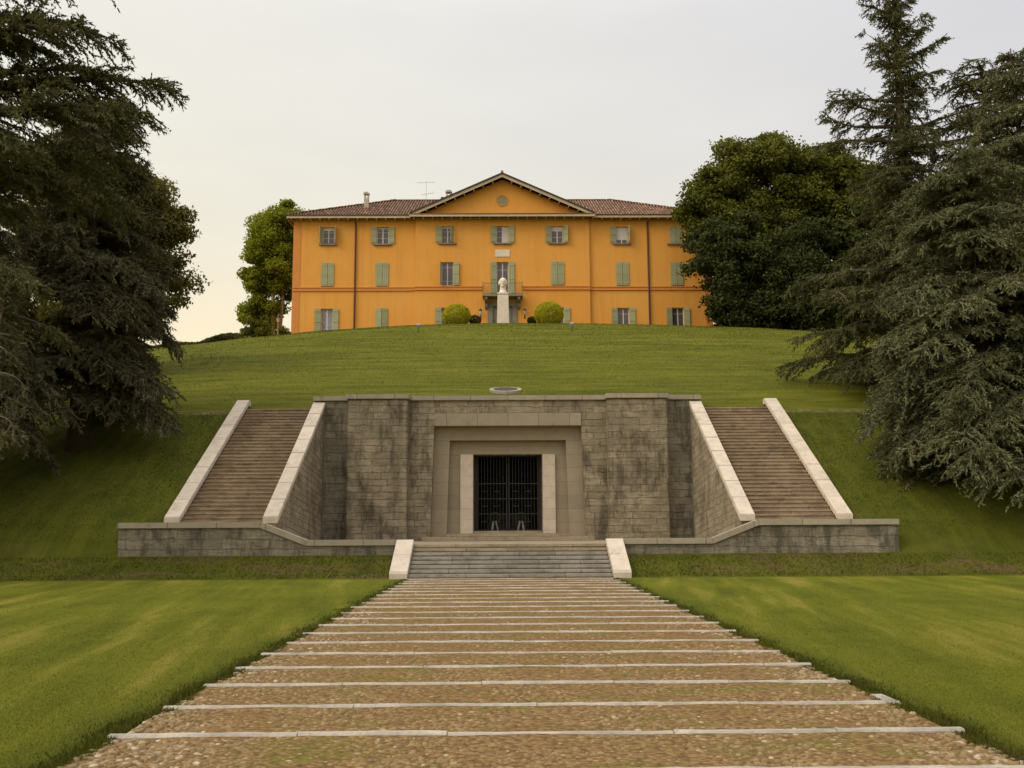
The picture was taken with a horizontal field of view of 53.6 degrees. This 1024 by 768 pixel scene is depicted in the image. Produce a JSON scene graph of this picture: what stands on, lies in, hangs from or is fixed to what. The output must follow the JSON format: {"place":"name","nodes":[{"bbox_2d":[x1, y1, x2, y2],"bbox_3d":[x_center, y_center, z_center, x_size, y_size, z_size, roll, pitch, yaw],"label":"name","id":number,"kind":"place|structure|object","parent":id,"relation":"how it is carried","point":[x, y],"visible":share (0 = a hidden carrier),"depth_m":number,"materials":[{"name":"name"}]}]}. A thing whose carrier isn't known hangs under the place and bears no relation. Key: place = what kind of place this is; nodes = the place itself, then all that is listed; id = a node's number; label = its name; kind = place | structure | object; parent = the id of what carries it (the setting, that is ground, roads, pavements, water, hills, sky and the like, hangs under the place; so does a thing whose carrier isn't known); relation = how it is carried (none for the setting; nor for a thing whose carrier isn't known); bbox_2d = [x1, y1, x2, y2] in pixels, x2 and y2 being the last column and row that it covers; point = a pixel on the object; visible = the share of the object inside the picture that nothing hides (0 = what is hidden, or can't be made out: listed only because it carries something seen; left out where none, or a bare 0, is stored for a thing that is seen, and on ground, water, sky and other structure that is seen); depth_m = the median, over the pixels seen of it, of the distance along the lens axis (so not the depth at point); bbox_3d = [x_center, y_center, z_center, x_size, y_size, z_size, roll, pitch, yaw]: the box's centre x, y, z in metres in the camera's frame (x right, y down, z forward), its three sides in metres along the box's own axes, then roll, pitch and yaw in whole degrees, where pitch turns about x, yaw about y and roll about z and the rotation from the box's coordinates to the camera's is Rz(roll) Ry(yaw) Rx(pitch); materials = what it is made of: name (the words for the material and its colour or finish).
{"place":"outdoors","nodes":[
{"label":"outdoors","id":0,"kind":"place"},
{"bbox_2d":[0,323,1023,767],"bbox_3d":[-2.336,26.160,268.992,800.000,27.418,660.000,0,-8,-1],"label":"ground","id":1,"kind":"structure","parent":0,"point":[42,545],"depth_m":34.81,"materials":[{"name":"green plant"}]},
{"bbox_2d":[0,279,38,450],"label":"young cedar","id":2,"kind":"object","parent":1,"relation":"on","point":[15,298],"visible":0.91,"depth_m":30.08,"materials":[{"name":"green plant"}]},
{"bbox_2d":[0,173,85,476],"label":"cedar tree","id":3,"kind":"object","parent":1,"relation":"on","point":[39,398],"visible":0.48,"depth_m":38.71,"materials":[{"name":"green plant"}]},
{"bbox_2d":[0,0,189,355],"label":"cedar tree","id":4,"kind":"object","parent":1,"relation":"on","point":[23,160],"visible":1,"depth_m":32.30,"materials":[{"name":"green plant"}]},
{"bbox_2d":[6,94,187,451],"bbox_3d":[-18.462,-4.864,43.506,8.954,16.487,8.820,5,-10,-32],"label":"cedar tree","id":5,"kind":"object","parent":1,"relation":"on","point":[110,290],"visible":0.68,"depth_m":42.20,"materials":[{"name":"green plant"}]},
{"bbox_2d":[0,130,212,351],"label":"broadleaf tree","id":6,"kind":"object","parent":1,"relation":"on","point":[175,219],"visible":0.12,"depth_m":56.51,"materials":[{"name":"green plant"}]},
{"bbox_2d":[37,326,275,351],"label":"hedge","id":7,"kind":"object","parent":1,"relation":"on","point":[223,336],"visible":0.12,"depth_m":115.81,"materials":[{"name":"green plant"}]},
{"bbox_2d":[164,400,324,539],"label":"side staircase","id":8,"kind":"structure","parent":1,"relation":"on","point":[260,465],"depth_m":40.88,"materials":[{"name":"stone"}]},
{"bbox_2d":[238,316,272,337],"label":"bush","id":9,"kind":"object","parent":1,"relation":"on","point":[256,328],"visible":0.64,"depth_m":108.30,"materials":[{"name":"green plant"}]},
{"bbox_2d":[117,522,396,556],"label":"terrace wall","id":10,"kind":"structure","parent":1,"relation":"on","point":[203,539],"depth_m":35.14,"materials":[{"name":"stone"}]},
{"bbox_2d":[235,198,309,336],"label":"plane tree","id":11,"kind":"object","parent":1,"relation":"on","point":[267,249],"visible":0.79,"depth_m":112.86,"materials":[{"name":"green plant"}]},
{"bbox_2d":[276,316,280,334],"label":"lamp post","id":12,"kind":"object","parent":1,"relation":"on","point":[278,318],"visible":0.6,"depth_m":102.59,"materials":[{"name":"grey metal"}]},
{"bbox_2d":[269,326,290,335],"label":"bush","id":13,"kind":"object","parent":1,"relation":"on","point":[282,331],"visible":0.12,"depth_m":107.18,"materials":[{"name":"green plant"}]},
{"bbox_2d":[442,304,470,323],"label":"round shrub","id":14,"kind":"object","parent":1,"relation":"on","point":[459,315],"visible":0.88,"depth_m":82.47,"materials":[{"name":"green plant"}]},
{"bbox_2d":[62,323,878,406],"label":"hill grass","id":15,"kind":"structure","parent":1,"relation":"on","point":[535,330],"depth_m":64.40,"materials":[{"name":"green plant"}]},
{"bbox_2d":[469,315,480,322],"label":"shrub","id":16,"kind":"object","parent":1,"relation":"on","point":[476,320],"visible":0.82,"depth_m":83.44,"materials":[{"name":"green plant"}]},
{"bbox_2d":[286,170,713,332],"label":"villa","id":17,"kind":"object","parent":1,"relation":"on","point":[386,263],"visible":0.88,"depth_m":99.50,"materials":[{"name":"orange paint"}]},
{"bbox_2d":[314,309,338,330],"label":"window","id":18,"kind":"structure","parent":17,"relation":"in","point":[326,317],"depth_m":98.79,"materials":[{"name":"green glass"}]},
{"bbox_2d":[321,263,333,286],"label":"window","id":19,"kind":"structure","parent":17,"relation":"in","point":[327,270],"depth_m":99.27,"materials":[{"name":"green wood"}]},
{"bbox_2d":[319,226,336,245],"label":"window","id":20,"kind":"structure","parent":17,"relation":"in","point":[328,235],"depth_m":100.05,"materials":[{"name":"green glass"}]},
{"bbox_2d":[375,308,387,326],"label":"window","id":21,"kind":"structure","parent":17,"relation":"in","point":[381,314],"depth_m":98.67,"materials":[{"name":"green wood"}]},
{"bbox_2d":[371,227,393,244],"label":"window","id":22,"kind":"structure","parent":17,"relation":"in","point":[379,236],"depth_m":99.98,"materials":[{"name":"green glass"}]},
{"bbox_2d":[376,263,388,285],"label":"window","id":23,"kind":"structure","parent":17,"relation":"in","point":[382,269],"depth_m":99.30,"materials":[{"name":"green wood"}]},
{"bbox_2d":[436,225,455,244],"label":"window","id":24,"kind":"structure","parent":17,"relation":"in","point":[444,235],"depth_m":99.73,"materials":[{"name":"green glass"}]},
{"bbox_2d":[435,308,458,323],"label":"window","id":25,"kind":"structure","parent":17,"relation":"in","point":[438,311],"depth_m":98.52,"materials":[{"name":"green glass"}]},
{"bbox_2d":[440,261,458,284],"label":"window","id":26,"kind":"structure","parent":17,"relation":"in","point":[450,271],"depth_m":99.30,"materials":[{"name":"green glass"}]},
{"bbox_2d":[496,195,507,206],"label":"round window","id":27,"kind":"structure","parent":17,"relation":"in","point":[502,200],"depth_m":100.25,"materials":[{"name":"glass"}]},
{"bbox_2d":[491,226,513,243],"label":"window","id":28,"kind":"structure","parent":17,"relation":"in","point":[505,235],"depth_m":99.81,"materials":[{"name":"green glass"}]},
{"bbox_2d":[491,262,513,292],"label":"window","id":29,"kind":"structure","parent":17,"relation":"in","point":[499,270],"depth_m":99.25,"materials":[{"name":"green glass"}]},
{"bbox_2d":[493,307,511,322],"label":"door","id":30,"kind":"structure","parent":17,"relation":"in","point":[494,308],"depth_m":98.81,"materials":[{"name":"green wood"}]},
{"bbox_2d":[546,225,567,243],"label":"window","id":31,"kind":"structure","parent":17,"relation":"in","point":[556,234],"depth_m":99.86,"materials":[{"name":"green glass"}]},
{"bbox_2d":[551,262,563,284],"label":"window shutters","id":32,"kind":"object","parent":17,"relation":"in","point":[557,268],"depth_m":99.22,"materials":[{"name":"green wood"}]},
{"bbox_2d":[549,307,569,322],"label":"window","id":33,"kind":"structure","parent":17,"relation":"in","point":[566,310],"depth_m":98.64,"materials":[{"name":"green wood"}]},
{"bbox_2d":[610,225,630,244],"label":"window","id":34,"kind":"structure","parent":17,"relation":"in","point":[618,235],"depth_m":100.28,"materials":[{"name":"green glass"}]},
{"bbox_2d":[616,262,628,285],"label":"window shutters","id":35,"kind":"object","parent":17,"relation":"in","point":[622,269],"depth_m":99.56,"materials":[{"name":"green wood"}]},
{"bbox_2d":[612,308,635,323],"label":"window","id":36,"kind":"structure","parent":17,"relation":"in","point":[621,316],"depth_m":99.15,"materials":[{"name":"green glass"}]},
{"bbox_2d":[667,226,681,244],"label":"shuttered window","id":37,"kind":"structure","parent":17,"relation":"in","point":[675,232],"depth_m":100.15,"materials":[{"name":"green wood"}]},
{"bbox_2d":[670,262,683,285],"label":"window shutters","id":38,"kind":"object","parent":17,"relation":"in","point":[676,279],"depth_m":99.59,"materials":[{"name":"green wood"}]},
{"bbox_2d":[666,307,689,325],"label":"window","id":39,"kind":"structure","parent":17,"relation":"in","point":[675,316],"depth_m":99.15,"materials":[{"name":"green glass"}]},
{"bbox_2d":[497,278,508,322],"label":"bust monument","id":40,"kind":"object","parent":1,"relation":"on","point":[502,306],"visible":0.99,"depth_m":82.30,"materials":[{"name":"white stone"}]},
{"bbox_2d":[489,387,521,393],"bbox_3d":[-0.318,0.480,49.831,1.600,0.902,1.600,0,-8,-1],"label":"round skylight","id":41,"kind":"object","parent":1,"relation":"on","point":[505,390],"visible":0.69,"depth_m":49.36},
{"bbox_2d":[313,393,700,540],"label":"mausoleum","id":42,"kind":"structure","parent":1,"relation":"on","point":[418,468],"depth_m":45.99,"materials":[{"name":"stone"}]},
{"bbox_2d":[489,512,500,530],"bbox_3d":[-0.794,6.688,48.220,0.474,1.199,0.482,-7,-10,39],"label":"wreath stand","id":43,"kind":"object","parent":42,"relation":"in","point":[493,522],"visible":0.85,"depth_m":48.19,"materials":[{"name":"metal"}]},
{"bbox_2d":[485,513,529,530],"bbox_3d":[-0.216,6.980,50.117,2.207,1.140,1.400,0,-8,-1],"label":"sarcophagus","id":44,"kind":"object","parent":42,"relation":"in","point":[502,525],"visible":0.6,"depth_m":49.51,"materials":[{"name":"grey stone"}]},
{"bbox_2d":[515,512,526,530],"bbox_3d":[0.446,6.683,48.233,0.474,1.199,0.482,-7,-10,39],"label":"wreath stand","id":45,"kind":"object","parent":42,"relation":"in","point":[520,522],"visible":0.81,"depth_m":48.20,"materials":[{"name":"metal"}]},
{"bbox_2d":[414,533,605,546],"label":"terrace","id":46,"kind":"structure","parent":1,"relation":"on","point":[534,538],"depth_m":44.23,"materials":[{"name":"stone"}]},
{"bbox_2d":[389,538,631,578],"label":"front steps","id":47,"kind":"structure","parent":1,"relation":"on","point":[608,559],"depth_m":33.83,"materials":[{"name":"stone"}]},
{"bbox_2d":[0,409,1023,542],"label":"slope grass","id":48,"kind":"structure","parent":1,"relation":"on","point":[935,500],"depth_m":39.75,"materials":[{"name":"green plant"}]},
{"bbox_2d":[0,551,1023,580],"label":"bank tufts","id":49,"kind":"object","parent":1,"relation":"on","point":[634,574],"visible":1,"depth_m":34.08,"materials":[{"name":"green plant"}]},
{"bbox_2d":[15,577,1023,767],"bbox_3d":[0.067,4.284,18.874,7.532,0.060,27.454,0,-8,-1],"label":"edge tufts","id":50,"kind":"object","parent":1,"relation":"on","point":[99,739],"visible":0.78,"depth_m":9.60,"materials":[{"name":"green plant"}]},
{"bbox_2d":[527,316,535,322],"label":"shrub","id":51,"kind":"object","parent":1,"relation":"on","point":[531,319],"visible":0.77,"depth_m":83.52,"materials":[{"name":"green plant"}]},
{"bbox_2d":[534,301,563,322],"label":"round shrub","id":52,"kind":"object","parent":1,"relation":"on","point":[544,315],"visible":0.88,"depth_m":82.56,"materials":[{"name":"green plant"}]},
{"bbox_2d":[623,519,899,553],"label":"terrace wall","id":53,"kind":"structure","parent":1,"relation":"on","point":[817,535],"depth_m":35.34,"materials":[{"name":"stone"}]},
{"bbox_2d":[676,209,857,329],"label":"evergreen oak","id":54,"kind":"object","parent":1,"relation":"on","point":[750,280],"visible":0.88,"depth_m":88.50,"materials":[{"name":"green plant"}]},
{"bbox_2d":[689,398,852,537],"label":"side staircase","id":55,"kind":"structure","parent":1,"relation":"on","point":[749,464],"depth_m":41.11,"materials":[{"name":"stone"}]},
{"bbox_2d":[668,130,912,280],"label":"holm oak","id":56,"kind":"object","parent":1,"relation":"on","point":[745,175],"visible":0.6,"depth_m":92.44,"materials":[{"name":"green plant"}]},
{"bbox_2d":[798,196,970,330],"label":"laurel thicket","id":57,"kind":"object","parent":1,"relation":"on","point":[851,239],"visible":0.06,"depth_m":90.01,"materials":[{"name":"green plant"}]},
{"bbox_2d":[774,0,997,395],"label":"cedar tree","id":58,"kind":"object","parent":1,"relation":"on","point":[900,170],"visible":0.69,"depth_m":51.59,"materials":[{"name":"green plant"}]},
{"bbox_2d":[852,144,1023,512],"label":"cedar tree","id":59,"kind":"object","parent":1,"relation":"on","point":[958,417],"visible":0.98,"depth_m":39.10,"materials":[{"name":"green plant"}]},
{"bbox_2d":[921,57,1023,366],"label":"cedar tree","id":60,"kind":"object","parent":1,"relation":"on","point":[965,83],"visible":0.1,"depth_m":52.78,"materials":[{"name":"green plant"}]},
{"bbox_2d":[923,47,1023,439],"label":"cedar tree","id":61,"kind":"object","parent":1,"relation":"on","point":[990,126],"visible":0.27,"depth_m":44.48,"materials":[{"name":"green plant"}]},
{"bbox_2d":[0,0,1023,345],"label":"sky","id":62,"kind":"structure","parent":0,"point":[314,104],"materials":[{"name":"white"}]},
{"bbox_2d":[58,577,1023,767],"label":"path","id":63,"kind":"structure","parent":0,"point":[866,745],"depth_m":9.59,"materials":[{"name":"brown stone"}]},
{"bbox_2d":[406,578,612,579],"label":"stone strip","id":64,"kind":"object","parent":63,"relation":"on","point":[515,578],"visible":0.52,"depth_m":32.10,"materials":[{"name":"grey stone"}]},
{"bbox_2d":[388,587,636,589],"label":"stone strip","id":65,"kind":"object","parent":63,"relation":"on","point":[510,587],"visible":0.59,"depth_m":27.00,"materials":[{"name":"grey stone"}]},
{"bbox_2d":[404,580,620,581],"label":"stone strip","id":66,"kind":"object","parent":63,"relation":"on","point":[516,580],"visible":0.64,"depth_m":30.83,"materials":[{"name":"grey stone"}]},
{"bbox_2d":[399,582,625,583],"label":"stone strip","id":67,"kind":"object","parent":63,"relation":"on","point":[529,582],"visible":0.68,"depth_m":29.56,"materials":[{"name":"grey stone"}]},
{"bbox_2d":[395,584,629,586],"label":"stone strip","id":68,"kind":"object","parent":63,"relation":"on","point":[508,585],"visible":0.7,"depth_m":28.26,"materials":[{"name":"grey stone"}]},
{"bbox_2d":[376,593,649,595],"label":"stone strip","id":69,"kind":"object","parent":63,"relation":"on","point":[504,594],"visible":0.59,"depth_m":24.44,"materials":[{"name":"grey stone"}]},
{"bbox_2d":[382,590,643,592],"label":"stone strip","id":70,"kind":"object","parent":63,"relation":"on","point":[513,590],"visible":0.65,"depth_m":25.73,"materials":[{"name":"grey stone"}]},
{"bbox_2d":[351,604,676,607],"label":"stone strip","id":71,"kind":"object","parent":63,"relation":"on","point":[493,606],"visible":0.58,"depth_m":20.60,"materials":[{"name":"grey stone"}]},
{"bbox_2d":[341,610,688,613],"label":"stone strip","id":72,"kind":"object","parent":63,"relation":"on","point":[518,611],"visible":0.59,"depth_m":19.33,"materials":[{"name":"grey stone"}]},
{"bbox_2d":[370,596,659,599],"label":"stone strip","id":73,"kind":"object","parent":63,"relation":"on","point":[529,597],"visible":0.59,"depth_m":23.17,"materials":[{"name":"grey stone"}]},
{"bbox_2d":[362,600,668,603],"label":"stone strip","id":74,"kind":"object","parent":63,"relation":"on","point":[505,601],"visible":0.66,"depth_m":21.89,"materials":[{"name":"grey stone"}]},
{"bbox_2d":[333,616,702,619],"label":"stone strip","id":75,"kind":"object","parent":63,"relation":"on","point":[526,617],"visible":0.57,"depth_m":18.06,"materials":[{"name":"grey stone"}]},
{"bbox_2d":[319,622,718,626],"bbox_3d":[0.120,4.005,16.806,6.632,0.078,0.118,0,-8,-1],"label":"stone strip","id":76,"kind":"object","parent":63,"relation":"on","point":[523,623],"visible":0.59,"depth_m":16.78,"materials":[{"name":"grey stone"}]},
{"bbox_2d":[303,630,735,634],"bbox_3d":[0.120,3.822,15.528,6.632,0.078,0.119,0,-8,-1],"label":"stone strip","id":77,"kind":"object","parent":63,"relation":"on","point":[561,631],"visible":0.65,"depth_m":15.50,"materials":[{"name":"grey stone"}]},
{"bbox_2d":[261,650,779,655],"bbox_3d":[0.122,3.458,12.972,6.632,0.076,0.118,0,-8,-1],"label":"stone strip","id":78,"kind":"object","parent":63,"relation":"on","point":[403,653],"visible":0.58,"depth_m":12.95,"materials":[{"name":"grey stone"}]},
{"bbox_2d":[287,639,758,643],"bbox_3d":[0.161,3.640,14.249,6.632,0.076,0.115,0,-8,-1],"label":"stone strip","id":79,"kind":"object","parent":63,"relation":"on","point":[446,641],"visible":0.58,"depth_m":14.23,"materials":[{"name":"grey stone"}]},
{"bbox_2d":[235,662,811,669],"bbox_3d":[0.138,3.277,11.697,6.632,0.075,0.119,0,-8,-1],"label":"stone strip","id":80,"kind":"object","parent":63,"relation":"on","point":[473,666],"visible":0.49,"depth_m":11.68,"materials":[{"name":"grey stone"}]},
{"bbox_2d":[203,680,850,686],"bbox_3d":[0.166,3.093,10.419,6.632,0.078,0.114,0,-8,-1],"label":"stone strip","id":81,"kind":"object","parent":63,"relation":"on","point":[506,682],"visible":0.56,"depth_m":10.40,"materials":[{"name":"grey stone"}]},
{"bbox_2d":[162,694,900,709],"bbox_3d":[0.188,2.938,9.310,6.632,0.072,0.461,0,-8,-1],"label":"stone strip","id":82,"kind":"object","parent":63,"relation":"on","point":[880,701],"visible":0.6,"depth_m":9.12,"materials":[{"name":"grey stone"}]},
{"bbox_2d":[108,727,964,739],"bbox_3d":[0.199,2.728,7.867,6.632,0.078,0.117,0,-8,-1],"label":"stone strip","id":83,"kind":"object","parent":63,"relation":"on","point":[124,736],"visible":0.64,"depth_m":7.85,"materials":[{"name":"grey stone"}]},
{"bbox_2d":[662,765,1023,767],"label":"stone strip","id":84,"kind":"object","parent":63,"relation":"on","point":[952,766],"visible":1,"depth_m":6.62,"materials":[{"name":"grey stone"}]}
]}

